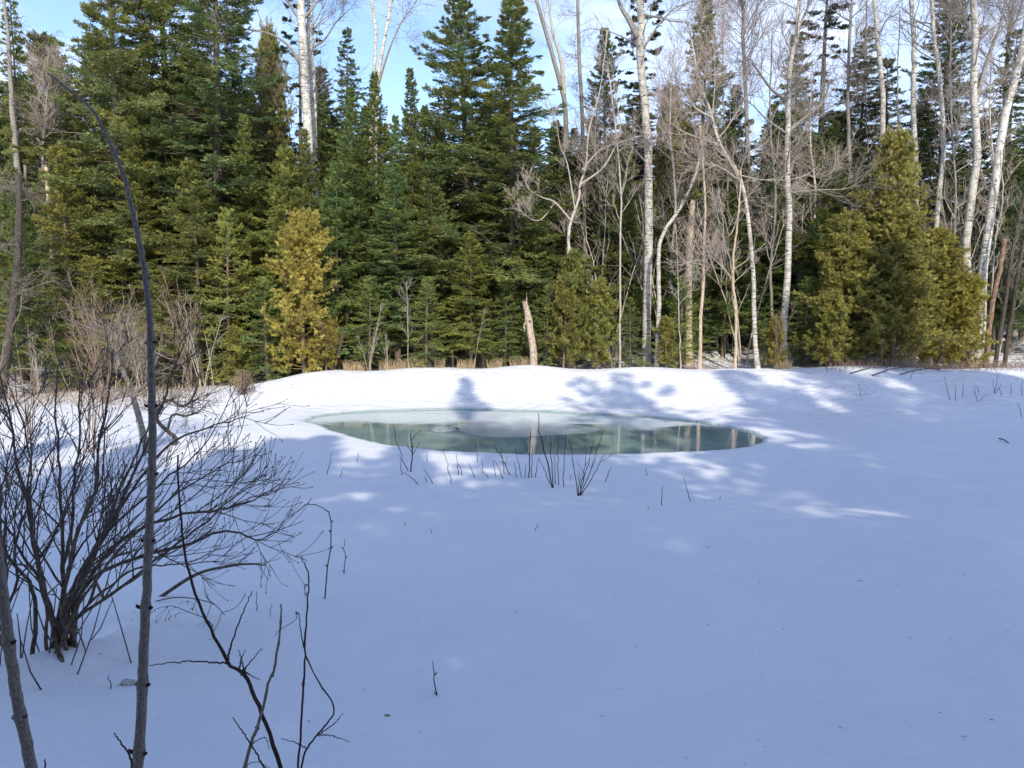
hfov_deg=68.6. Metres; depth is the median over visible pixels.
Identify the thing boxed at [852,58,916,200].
spruce tree
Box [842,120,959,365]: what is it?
cedar tree
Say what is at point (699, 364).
bare tree
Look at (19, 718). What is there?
maple sapling
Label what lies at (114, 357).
bare sapling
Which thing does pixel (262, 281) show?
young fir
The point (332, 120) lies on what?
spruce tree
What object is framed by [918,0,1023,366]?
birch tree
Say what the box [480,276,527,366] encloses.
young fir
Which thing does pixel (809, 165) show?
spruce tree
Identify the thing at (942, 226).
bare shrub
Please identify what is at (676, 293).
bare tree
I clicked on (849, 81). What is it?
bare tree
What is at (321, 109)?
fir tree
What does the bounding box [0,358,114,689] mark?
alder shrub
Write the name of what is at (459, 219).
fir tree
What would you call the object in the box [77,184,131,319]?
fir tree
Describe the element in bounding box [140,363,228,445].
twisted vine
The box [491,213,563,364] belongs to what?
fir tree
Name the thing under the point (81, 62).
fir tree
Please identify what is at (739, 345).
bare shrub
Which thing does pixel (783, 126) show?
fir tree
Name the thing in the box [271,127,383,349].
fir tree
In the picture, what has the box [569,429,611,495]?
twig clump
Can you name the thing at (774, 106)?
fir tree
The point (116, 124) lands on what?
fir tree
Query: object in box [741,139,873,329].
tree
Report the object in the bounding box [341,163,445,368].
spruce tree
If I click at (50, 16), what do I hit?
sky
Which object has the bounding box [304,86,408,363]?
fir tree
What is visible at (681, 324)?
young fir
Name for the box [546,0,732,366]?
birch tree
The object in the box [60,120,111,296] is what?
spruce tree
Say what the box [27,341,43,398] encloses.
bare shrub
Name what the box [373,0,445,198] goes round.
birch tree
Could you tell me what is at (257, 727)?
bare shrub
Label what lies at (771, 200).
bare sapling
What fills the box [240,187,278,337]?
fir tree
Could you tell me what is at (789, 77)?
birch tree
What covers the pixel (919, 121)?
spruce tree
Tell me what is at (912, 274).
cedar tree
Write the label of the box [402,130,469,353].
fir tree
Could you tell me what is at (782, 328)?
bare shrub
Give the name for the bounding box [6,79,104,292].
spruce tree
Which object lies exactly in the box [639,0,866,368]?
bare tree
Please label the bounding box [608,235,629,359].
bare sapling
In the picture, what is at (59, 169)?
fir tree
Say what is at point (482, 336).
bare sapling
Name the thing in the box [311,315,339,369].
young cedar
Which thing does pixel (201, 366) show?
bare shrub
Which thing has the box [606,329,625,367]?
bare shrub
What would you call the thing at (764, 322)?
young fir
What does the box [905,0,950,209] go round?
birch tree
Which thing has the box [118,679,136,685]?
bark scrap
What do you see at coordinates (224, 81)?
fir tree
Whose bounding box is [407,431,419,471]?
bare twig
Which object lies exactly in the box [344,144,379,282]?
fir tree
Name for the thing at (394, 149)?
fir tree
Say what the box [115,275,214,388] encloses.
young fir
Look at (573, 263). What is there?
young cedar
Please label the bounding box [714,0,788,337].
bare tree
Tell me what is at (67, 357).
bare shrub
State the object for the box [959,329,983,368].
bare shrub
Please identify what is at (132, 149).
fir tree
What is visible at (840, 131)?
fir tree
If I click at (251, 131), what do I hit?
fir tree
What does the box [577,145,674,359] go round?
bare tree
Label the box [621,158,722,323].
fir tree
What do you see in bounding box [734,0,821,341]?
bare tree
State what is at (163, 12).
fir tree
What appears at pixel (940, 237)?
cedar tree
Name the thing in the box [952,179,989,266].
bare sapling
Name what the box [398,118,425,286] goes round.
spruce tree
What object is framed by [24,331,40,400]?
bare sapling
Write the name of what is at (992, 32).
bare tree
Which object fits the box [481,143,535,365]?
conifer trunk
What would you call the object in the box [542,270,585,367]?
young cedar
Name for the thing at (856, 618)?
snowy ground
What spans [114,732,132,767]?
bare shrub
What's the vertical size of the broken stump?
2.343 m
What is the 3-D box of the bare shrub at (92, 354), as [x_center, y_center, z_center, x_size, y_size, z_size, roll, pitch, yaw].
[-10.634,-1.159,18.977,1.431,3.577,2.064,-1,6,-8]
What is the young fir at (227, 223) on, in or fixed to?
on the snowy ground at (856, 618)
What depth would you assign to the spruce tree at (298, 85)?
31.87 m
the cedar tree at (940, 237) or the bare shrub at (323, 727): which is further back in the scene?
the cedar tree at (940, 237)
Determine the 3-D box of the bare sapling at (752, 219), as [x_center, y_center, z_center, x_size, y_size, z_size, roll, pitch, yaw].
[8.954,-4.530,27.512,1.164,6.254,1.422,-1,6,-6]
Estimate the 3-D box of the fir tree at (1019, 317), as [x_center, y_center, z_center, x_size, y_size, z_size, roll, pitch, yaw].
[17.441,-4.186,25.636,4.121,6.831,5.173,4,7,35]
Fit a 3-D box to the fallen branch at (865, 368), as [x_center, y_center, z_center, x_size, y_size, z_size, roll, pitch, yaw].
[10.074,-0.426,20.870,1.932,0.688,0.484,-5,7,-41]
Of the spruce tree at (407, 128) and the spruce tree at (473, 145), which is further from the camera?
the spruce tree at (473, 145)
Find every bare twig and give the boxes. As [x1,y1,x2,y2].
[307,504,332,598]
[342,540,346,572]
[393,423,407,470]
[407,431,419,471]
[432,661,437,695]
[493,442,509,474]
[523,429,530,477]
[537,413,552,487]
[550,435,553,487]
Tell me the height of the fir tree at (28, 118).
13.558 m
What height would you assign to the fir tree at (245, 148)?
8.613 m
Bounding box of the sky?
[0,0,1023,238]
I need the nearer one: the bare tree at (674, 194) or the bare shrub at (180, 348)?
the bare shrub at (180, 348)
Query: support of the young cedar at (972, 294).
on the snowy ground at (856, 618)
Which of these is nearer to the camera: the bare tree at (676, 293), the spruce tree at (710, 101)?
the bare tree at (676, 293)
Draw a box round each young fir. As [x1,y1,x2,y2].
[40,254,138,390]
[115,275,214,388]
[189,207,273,384]
[216,275,307,380]
[339,276,397,370]
[394,276,464,367]
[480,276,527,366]
[517,284,566,365]
[607,297,656,366]
[650,276,714,368]
[748,318,774,367]
[787,276,828,365]
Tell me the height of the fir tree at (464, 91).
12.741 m
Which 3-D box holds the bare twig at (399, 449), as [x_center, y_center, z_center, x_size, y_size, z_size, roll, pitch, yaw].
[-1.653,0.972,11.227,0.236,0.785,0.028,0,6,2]
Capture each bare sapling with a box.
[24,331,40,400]
[107,322,124,400]
[124,312,143,411]
[182,291,198,382]
[199,313,213,386]
[370,302,385,368]
[396,275,414,365]
[474,308,488,368]
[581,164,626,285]
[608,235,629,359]
[718,205,744,353]
[748,176,763,317]
[751,164,784,252]
[784,191,820,350]
[791,262,801,352]
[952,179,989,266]
[952,197,984,265]
[966,182,997,265]
[987,188,1015,354]
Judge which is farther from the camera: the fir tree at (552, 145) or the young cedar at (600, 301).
the fir tree at (552, 145)
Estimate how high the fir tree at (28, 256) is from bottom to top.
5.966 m
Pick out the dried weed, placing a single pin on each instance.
(179, 613)
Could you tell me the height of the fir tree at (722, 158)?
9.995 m
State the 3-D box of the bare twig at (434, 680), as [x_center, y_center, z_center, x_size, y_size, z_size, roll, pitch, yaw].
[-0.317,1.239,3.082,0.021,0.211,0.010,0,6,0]
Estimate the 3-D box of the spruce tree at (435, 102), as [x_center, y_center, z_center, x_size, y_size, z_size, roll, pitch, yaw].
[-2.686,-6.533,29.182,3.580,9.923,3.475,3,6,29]
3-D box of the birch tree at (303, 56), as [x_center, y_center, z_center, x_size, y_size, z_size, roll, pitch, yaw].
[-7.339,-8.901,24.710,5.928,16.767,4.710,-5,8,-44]
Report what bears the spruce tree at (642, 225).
on the snowy ground at (856, 618)
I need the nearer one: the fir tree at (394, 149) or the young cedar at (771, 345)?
the young cedar at (771, 345)
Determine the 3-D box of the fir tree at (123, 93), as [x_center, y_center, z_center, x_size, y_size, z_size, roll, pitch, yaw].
[-15.112,-7.022,29.998,7.448,11.827,7.902,3,6,24]
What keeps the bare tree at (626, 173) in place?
on the snowy ground at (856, 618)
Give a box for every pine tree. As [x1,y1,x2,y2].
[593,0,684,334]
[750,0,889,340]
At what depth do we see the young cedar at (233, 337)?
21.78 m
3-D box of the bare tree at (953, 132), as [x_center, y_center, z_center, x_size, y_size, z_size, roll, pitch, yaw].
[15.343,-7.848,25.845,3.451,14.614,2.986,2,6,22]
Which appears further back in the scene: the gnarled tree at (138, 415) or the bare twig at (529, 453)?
the gnarled tree at (138, 415)
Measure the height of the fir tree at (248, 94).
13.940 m
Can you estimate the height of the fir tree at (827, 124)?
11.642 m
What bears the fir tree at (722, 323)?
on the snowy ground at (856, 618)
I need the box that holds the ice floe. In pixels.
[431,426,457,431]
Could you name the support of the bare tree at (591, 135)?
on the snowy ground at (856, 618)
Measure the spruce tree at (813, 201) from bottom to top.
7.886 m
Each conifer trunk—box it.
[0,0,66,381]
[0,163,47,378]
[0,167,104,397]
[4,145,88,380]
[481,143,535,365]
[558,157,609,357]
[574,169,625,345]
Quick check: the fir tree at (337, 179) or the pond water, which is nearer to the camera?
the pond water
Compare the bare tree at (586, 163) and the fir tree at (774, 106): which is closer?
the bare tree at (586, 163)
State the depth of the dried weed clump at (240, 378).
19.33 m
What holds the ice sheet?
on the pond water
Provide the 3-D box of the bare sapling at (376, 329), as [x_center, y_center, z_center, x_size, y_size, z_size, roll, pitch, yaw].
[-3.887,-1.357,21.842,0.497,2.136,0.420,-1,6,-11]
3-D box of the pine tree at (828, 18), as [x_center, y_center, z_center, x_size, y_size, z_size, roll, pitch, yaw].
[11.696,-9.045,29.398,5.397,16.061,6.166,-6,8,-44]
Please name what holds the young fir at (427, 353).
on the snowy ground at (856, 618)
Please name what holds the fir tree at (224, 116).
on the snowy ground at (856, 618)
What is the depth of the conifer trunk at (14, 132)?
23.78 m
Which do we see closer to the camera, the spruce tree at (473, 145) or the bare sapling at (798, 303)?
the bare sapling at (798, 303)
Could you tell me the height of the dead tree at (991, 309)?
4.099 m
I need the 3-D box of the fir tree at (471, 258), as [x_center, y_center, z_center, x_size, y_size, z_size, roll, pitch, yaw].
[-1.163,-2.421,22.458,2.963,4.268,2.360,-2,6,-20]
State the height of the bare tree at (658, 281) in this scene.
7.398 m
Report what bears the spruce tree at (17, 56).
on the snowy ground at (856, 618)
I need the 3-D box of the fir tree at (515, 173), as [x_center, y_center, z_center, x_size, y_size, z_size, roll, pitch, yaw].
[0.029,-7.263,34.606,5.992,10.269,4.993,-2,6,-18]
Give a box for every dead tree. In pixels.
[678,199,701,365]
[982,239,1006,367]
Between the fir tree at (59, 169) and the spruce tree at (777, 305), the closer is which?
the fir tree at (59, 169)
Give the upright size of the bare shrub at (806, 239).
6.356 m
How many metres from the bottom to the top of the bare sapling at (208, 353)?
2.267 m
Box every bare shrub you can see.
[0,320,57,442]
[22,299,174,452]
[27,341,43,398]
[37,281,100,388]
[44,324,90,389]
[58,283,133,397]
[61,265,123,403]
[92,282,159,396]
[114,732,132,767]
[149,455,282,767]
[155,266,206,391]
[166,301,229,389]
[193,339,216,385]
[232,717,269,767]
[243,604,281,767]
[276,611,349,767]
[297,556,309,767]
[316,315,348,369]
[355,329,380,371]
[380,335,390,369]
[468,319,499,367]
[544,180,666,363]
[599,178,723,362]
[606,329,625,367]
[623,200,677,347]
[675,230,769,350]
[676,181,808,364]
[772,296,795,366]
[792,198,818,338]
[865,191,960,359]
[910,196,994,357]
[928,178,1019,334]
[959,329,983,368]
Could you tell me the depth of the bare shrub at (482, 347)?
23.30 m
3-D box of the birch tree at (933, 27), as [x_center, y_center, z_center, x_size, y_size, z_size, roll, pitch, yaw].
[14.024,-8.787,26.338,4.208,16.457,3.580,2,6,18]
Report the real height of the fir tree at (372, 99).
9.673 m
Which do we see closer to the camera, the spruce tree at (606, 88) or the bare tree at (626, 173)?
the bare tree at (626, 173)
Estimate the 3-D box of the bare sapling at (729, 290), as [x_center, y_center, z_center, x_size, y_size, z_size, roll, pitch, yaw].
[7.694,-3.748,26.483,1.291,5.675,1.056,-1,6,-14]
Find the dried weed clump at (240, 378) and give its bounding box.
[225,369,258,394]
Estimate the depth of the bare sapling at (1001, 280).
25.82 m
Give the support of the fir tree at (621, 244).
on the snowy ground at (856, 618)
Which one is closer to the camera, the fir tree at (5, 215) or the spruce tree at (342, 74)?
the fir tree at (5, 215)
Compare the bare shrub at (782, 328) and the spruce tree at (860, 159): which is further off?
the spruce tree at (860, 159)
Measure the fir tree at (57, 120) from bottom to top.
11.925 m
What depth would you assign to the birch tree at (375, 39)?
30.74 m
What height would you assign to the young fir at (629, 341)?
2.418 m
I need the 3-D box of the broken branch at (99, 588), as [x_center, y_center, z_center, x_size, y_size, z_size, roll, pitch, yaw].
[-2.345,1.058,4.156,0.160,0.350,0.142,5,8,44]
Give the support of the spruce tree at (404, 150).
on the snowy ground at (856, 618)
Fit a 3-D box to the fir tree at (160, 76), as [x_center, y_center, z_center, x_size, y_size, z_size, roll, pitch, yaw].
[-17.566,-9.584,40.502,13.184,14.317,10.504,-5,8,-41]
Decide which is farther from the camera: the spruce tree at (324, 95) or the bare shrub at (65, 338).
the spruce tree at (324, 95)
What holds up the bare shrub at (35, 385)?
on the snowy ground at (856, 618)
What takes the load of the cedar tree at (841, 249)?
on the snowy ground at (856, 618)
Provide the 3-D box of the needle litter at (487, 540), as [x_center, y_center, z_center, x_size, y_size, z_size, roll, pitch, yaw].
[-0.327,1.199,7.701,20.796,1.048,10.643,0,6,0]
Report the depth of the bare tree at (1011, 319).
23.25 m
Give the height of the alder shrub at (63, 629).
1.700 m
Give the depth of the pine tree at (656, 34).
31.67 m
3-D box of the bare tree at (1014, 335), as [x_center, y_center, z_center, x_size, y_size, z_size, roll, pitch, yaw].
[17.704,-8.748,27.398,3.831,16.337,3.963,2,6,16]
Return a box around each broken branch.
[74,542,104,597]
[157,589,245,629]
[158,547,285,596]
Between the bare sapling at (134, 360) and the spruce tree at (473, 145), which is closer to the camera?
the bare sapling at (134, 360)
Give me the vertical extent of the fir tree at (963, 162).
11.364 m
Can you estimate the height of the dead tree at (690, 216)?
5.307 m
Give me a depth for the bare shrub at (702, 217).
24.50 m
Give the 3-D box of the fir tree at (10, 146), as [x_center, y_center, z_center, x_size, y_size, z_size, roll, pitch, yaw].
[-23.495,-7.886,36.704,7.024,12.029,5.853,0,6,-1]
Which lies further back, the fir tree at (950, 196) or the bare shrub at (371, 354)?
the fir tree at (950, 196)
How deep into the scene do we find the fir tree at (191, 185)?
22.32 m
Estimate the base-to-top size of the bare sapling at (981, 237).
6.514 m
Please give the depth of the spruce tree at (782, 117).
27.98 m
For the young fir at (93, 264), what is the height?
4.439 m
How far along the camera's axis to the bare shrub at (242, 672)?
1.92 m
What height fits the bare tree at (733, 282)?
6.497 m
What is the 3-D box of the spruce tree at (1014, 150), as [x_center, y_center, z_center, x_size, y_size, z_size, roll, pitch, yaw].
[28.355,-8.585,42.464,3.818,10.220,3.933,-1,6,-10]
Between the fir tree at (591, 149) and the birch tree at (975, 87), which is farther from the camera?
the fir tree at (591, 149)
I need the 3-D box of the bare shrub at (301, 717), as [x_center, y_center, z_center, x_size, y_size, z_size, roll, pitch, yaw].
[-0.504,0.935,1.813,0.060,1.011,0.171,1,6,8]
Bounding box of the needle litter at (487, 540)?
[23,458,1018,763]
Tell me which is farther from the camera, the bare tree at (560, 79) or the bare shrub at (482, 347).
the bare tree at (560, 79)
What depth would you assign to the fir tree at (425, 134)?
25.45 m
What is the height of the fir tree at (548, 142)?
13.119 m
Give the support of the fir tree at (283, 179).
on the snowy ground at (856, 618)
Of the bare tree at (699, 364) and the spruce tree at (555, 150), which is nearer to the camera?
the bare tree at (699, 364)
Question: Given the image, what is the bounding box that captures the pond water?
[306,409,762,453]
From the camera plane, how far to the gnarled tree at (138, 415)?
12.79 m
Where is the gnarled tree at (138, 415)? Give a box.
[52,280,195,452]
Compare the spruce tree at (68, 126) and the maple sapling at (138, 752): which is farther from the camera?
the spruce tree at (68, 126)
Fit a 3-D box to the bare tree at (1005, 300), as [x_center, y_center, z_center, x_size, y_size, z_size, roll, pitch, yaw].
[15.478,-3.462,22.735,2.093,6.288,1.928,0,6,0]
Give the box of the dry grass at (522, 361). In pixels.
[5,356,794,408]
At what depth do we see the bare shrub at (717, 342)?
26.11 m
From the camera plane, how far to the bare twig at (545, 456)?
10.22 m
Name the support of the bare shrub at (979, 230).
on the snowy ground at (856, 618)
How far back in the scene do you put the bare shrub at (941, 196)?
24.48 m
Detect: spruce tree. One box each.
[0,0,49,377]
[0,84,34,263]
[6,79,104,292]
[32,89,134,364]
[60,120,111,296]
[98,0,311,380]
[165,103,243,367]
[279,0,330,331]
[289,141,298,207]
[296,65,339,167]
[322,115,359,263]
[326,28,371,257]
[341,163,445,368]
[345,106,406,262]
[395,119,426,259]
[398,67,422,320]
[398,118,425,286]
[413,85,472,338]
[448,115,479,189]
[524,126,593,304]
[554,27,643,344]
[574,192,632,333]
[614,82,666,338]
[618,111,643,290]
[631,0,767,346]
[637,156,685,334]
[702,84,762,337]
[703,163,781,341]
[747,124,794,337]
[756,33,826,335]
[797,149,827,330]
[825,27,900,210]
[838,146,874,343]
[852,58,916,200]
[900,0,1010,300]
[905,96,946,230]
[960,28,1023,343]
[1002,141,1021,165]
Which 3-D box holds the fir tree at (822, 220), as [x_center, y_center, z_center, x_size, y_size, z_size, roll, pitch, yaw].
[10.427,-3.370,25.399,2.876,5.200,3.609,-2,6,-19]
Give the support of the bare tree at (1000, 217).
on the snowy ground at (856, 618)
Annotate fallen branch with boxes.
[850,358,879,373]
[872,362,921,375]
[900,358,942,374]
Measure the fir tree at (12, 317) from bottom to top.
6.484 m
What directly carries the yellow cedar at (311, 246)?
on the snowy ground at (856, 618)
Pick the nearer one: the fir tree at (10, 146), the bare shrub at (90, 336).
the bare shrub at (90, 336)
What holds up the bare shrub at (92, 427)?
on the snowy ground at (856, 618)
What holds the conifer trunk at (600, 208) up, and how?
on the snowy ground at (856, 618)
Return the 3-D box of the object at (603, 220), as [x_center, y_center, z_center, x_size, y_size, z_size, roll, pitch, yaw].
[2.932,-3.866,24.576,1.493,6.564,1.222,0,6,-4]
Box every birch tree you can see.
[179,0,392,366]
[306,0,374,352]
[367,0,377,231]
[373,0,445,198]
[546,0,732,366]
[703,0,920,367]
[855,0,985,337]
[858,0,913,146]
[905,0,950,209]
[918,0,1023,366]
[963,0,1023,363]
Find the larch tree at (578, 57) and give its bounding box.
[552,0,606,336]
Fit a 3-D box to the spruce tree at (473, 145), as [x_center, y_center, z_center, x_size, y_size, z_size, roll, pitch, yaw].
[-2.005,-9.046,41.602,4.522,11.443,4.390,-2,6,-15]
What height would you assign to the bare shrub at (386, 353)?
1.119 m
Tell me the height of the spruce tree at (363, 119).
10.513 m
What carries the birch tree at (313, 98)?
on the snowy ground at (856, 618)
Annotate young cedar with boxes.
[216,323,251,385]
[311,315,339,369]
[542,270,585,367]
[550,247,597,368]
[578,274,619,368]
[650,315,683,367]
[760,315,790,365]
[800,286,859,366]
[932,272,998,368]
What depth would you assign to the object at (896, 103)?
27.40 m
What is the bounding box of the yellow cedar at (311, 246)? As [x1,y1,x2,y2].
[260,206,347,373]
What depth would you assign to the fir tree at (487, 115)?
26.30 m
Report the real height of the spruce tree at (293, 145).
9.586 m
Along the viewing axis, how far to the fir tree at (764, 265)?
25.86 m
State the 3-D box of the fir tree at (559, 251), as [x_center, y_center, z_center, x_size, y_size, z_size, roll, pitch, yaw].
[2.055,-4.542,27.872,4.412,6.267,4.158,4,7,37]
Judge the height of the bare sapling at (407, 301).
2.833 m
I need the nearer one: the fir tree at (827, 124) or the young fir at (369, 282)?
the young fir at (369, 282)
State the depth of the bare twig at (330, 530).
4.16 m
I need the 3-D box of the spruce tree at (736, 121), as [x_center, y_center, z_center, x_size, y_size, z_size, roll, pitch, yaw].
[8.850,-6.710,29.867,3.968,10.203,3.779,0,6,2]
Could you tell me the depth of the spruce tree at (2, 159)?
34.12 m
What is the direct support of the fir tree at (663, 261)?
on the snowy ground at (856, 618)
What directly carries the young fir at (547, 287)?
on the snowy ground at (856, 618)
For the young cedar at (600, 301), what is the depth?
22.11 m
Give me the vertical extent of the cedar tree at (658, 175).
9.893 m
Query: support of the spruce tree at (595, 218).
on the snowy ground at (856, 618)
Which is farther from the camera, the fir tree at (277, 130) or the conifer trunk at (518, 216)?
the fir tree at (277, 130)
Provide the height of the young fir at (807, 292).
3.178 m
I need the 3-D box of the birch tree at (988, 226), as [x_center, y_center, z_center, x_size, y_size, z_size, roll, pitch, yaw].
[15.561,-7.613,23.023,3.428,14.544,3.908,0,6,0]
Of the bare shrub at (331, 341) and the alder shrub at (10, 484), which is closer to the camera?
the alder shrub at (10, 484)
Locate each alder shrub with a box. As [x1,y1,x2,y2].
[0,285,329,674]
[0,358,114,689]
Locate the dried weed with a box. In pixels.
[153,601,213,627]
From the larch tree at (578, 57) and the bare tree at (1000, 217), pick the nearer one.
the bare tree at (1000, 217)
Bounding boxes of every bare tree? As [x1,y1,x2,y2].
[16,30,85,246]
[501,30,657,367]
[506,0,594,246]
[548,64,651,279]
[575,21,649,367]
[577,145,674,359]
[605,13,708,349]
[636,117,740,366]
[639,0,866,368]
[657,145,783,368]
[660,216,697,368]
[680,101,738,368]
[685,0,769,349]
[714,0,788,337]
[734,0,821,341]
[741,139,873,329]
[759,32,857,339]
[797,0,896,206]
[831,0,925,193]
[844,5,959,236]
[909,0,1007,322]
[954,0,1023,339]
[960,0,1023,348]
[975,142,1021,361]
[984,175,1023,366]
[991,189,1023,367]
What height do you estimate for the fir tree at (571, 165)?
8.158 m
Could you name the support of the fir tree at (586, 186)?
on the snowy ground at (856, 618)
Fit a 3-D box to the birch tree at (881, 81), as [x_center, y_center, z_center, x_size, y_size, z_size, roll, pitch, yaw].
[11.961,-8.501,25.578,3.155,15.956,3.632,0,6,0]
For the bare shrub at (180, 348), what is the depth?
20.89 m
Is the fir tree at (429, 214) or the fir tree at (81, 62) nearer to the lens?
the fir tree at (429, 214)
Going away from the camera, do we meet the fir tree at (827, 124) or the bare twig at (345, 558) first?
the bare twig at (345, 558)
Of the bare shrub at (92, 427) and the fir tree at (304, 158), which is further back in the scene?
the fir tree at (304, 158)
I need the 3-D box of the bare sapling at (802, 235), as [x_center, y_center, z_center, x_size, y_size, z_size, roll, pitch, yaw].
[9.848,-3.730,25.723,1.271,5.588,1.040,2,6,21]
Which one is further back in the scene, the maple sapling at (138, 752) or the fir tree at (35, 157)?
the fir tree at (35, 157)
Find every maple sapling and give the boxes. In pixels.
[0,539,37,767]
[48,73,158,767]
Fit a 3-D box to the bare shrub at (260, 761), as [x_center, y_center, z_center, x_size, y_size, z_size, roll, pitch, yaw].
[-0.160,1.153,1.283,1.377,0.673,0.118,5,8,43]
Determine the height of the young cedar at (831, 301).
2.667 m
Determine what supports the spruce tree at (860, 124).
on the snowy ground at (856, 618)
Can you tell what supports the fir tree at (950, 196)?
on the snowy ground at (856, 618)
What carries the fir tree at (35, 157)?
on the snowy ground at (856, 618)
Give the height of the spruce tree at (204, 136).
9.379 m
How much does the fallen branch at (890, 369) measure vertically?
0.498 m
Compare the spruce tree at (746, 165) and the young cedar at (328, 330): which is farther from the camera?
the spruce tree at (746, 165)
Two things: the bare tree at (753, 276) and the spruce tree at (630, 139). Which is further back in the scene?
the spruce tree at (630, 139)
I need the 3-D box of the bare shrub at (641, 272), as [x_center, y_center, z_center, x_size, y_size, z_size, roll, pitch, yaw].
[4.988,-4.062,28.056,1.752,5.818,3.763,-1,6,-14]
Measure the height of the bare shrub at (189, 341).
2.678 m
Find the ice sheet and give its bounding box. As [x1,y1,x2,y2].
[451,421,597,436]
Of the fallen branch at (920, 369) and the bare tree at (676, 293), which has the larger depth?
the bare tree at (676, 293)
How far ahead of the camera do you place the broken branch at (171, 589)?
4.15 m
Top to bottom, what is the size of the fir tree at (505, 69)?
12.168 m
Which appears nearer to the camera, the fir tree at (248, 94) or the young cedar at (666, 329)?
the young cedar at (666, 329)
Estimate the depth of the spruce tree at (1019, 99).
26.64 m
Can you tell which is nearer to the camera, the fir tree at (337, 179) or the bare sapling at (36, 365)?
the bare sapling at (36, 365)
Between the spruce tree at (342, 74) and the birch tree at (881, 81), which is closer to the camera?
the birch tree at (881, 81)
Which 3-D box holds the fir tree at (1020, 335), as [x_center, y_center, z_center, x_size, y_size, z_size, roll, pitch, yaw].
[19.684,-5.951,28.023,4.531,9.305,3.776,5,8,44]
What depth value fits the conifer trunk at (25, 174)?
24.25 m
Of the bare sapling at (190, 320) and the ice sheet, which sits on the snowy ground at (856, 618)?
the bare sapling at (190, 320)
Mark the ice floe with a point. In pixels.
(442, 428)
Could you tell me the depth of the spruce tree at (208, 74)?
23.72 m
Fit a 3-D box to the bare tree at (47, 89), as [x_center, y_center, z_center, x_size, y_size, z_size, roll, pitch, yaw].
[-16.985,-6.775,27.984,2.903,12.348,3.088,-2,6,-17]
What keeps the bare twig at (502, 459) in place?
on the snowy ground at (856, 618)
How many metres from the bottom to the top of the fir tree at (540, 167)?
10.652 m
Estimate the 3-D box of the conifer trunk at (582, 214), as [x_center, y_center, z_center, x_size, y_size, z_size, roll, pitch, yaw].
[2.218,-4.066,25.105,2.186,7.075,2.275,0,6,0]
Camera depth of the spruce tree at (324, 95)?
33.34 m
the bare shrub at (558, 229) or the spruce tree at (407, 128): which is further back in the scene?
the spruce tree at (407, 128)
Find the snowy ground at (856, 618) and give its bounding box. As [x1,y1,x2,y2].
[0,316,1023,767]
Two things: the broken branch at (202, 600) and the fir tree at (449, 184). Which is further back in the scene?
the fir tree at (449, 184)
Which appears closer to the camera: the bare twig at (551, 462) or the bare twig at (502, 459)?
the bare twig at (551, 462)
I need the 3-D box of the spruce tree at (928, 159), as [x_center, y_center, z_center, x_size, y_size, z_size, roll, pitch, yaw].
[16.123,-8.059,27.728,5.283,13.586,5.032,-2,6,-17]
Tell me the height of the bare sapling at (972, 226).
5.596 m
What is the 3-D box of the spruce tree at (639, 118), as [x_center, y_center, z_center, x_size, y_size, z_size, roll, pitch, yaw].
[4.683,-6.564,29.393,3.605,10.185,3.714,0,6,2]
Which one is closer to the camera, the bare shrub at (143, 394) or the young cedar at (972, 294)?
the bare shrub at (143, 394)
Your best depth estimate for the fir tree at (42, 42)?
38.93 m
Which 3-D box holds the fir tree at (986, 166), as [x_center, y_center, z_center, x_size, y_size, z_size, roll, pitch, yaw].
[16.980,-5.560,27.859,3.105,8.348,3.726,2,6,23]
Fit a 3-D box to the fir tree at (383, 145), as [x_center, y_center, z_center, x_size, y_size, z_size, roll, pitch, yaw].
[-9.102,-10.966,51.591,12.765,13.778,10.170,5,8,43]
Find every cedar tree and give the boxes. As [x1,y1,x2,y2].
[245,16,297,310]
[635,73,701,333]
[787,207,900,365]
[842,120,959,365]
[848,202,965,366]
[897,223,989,367]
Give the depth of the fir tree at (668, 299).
24.49 m
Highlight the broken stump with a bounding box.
[522,294,537,364]
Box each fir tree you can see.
[0,0,259,383]
[0,83,49,257]
[0,97,39,263]
[0,130,75,365]
[0,143,134,387]
[0,164,82,383]
[0,185,101,395]
[1,28,108,194]
[35,39,164,193]
[40,92,91,208]
[47,0,275,372]
[59,114,206,383]
[62,61,176,344]
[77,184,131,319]
[101,72,228,246]
[107,54,228,191]
[112,157,276,385]
[178,88,255,243]
[203,144,360,376]
[204,113,309,378]
[209,59,273,309]
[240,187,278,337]
[245,90,257,130]
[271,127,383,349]
[272,160,394,369]
[276,128,350,356]
[287,92,361,319]
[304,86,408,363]
[340,70,420,359]
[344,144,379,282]
[358,0,561,360]
[368,114,428,353]
[379,124,396,221]
[379,159,508,366]
[393,104,460,349]
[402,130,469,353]
[415,0,625,365]
[428,231,516,365]
[442,156,482,343]
[451,102,523,348]
[469,115,551,334]
[474,110,541,285]
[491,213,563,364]
[521,125,551,232]
[531,140,570,258]
[537,119,571,182]
[540,176,591,341]
[546,128,595,327]
[578,155,597,235]
[585,115,600,223]
[588,148,640,336]
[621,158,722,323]
[626,225,710,340]
[639,232,725,361]
[684,191,777,356]
[696,160,812,347]
[706,121,759,318]
[713,104,805,339]
[752,112,816,212]
[758,206,859,352]
[795,111,874,337]
[813,110,840,148]
[906,180,996,325]
[957,117,1023,319]
[958,150,973,239]
[972,161,1023,354]
[981,136,1023,340]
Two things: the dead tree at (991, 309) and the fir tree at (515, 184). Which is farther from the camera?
the fir tree at (515, 184)

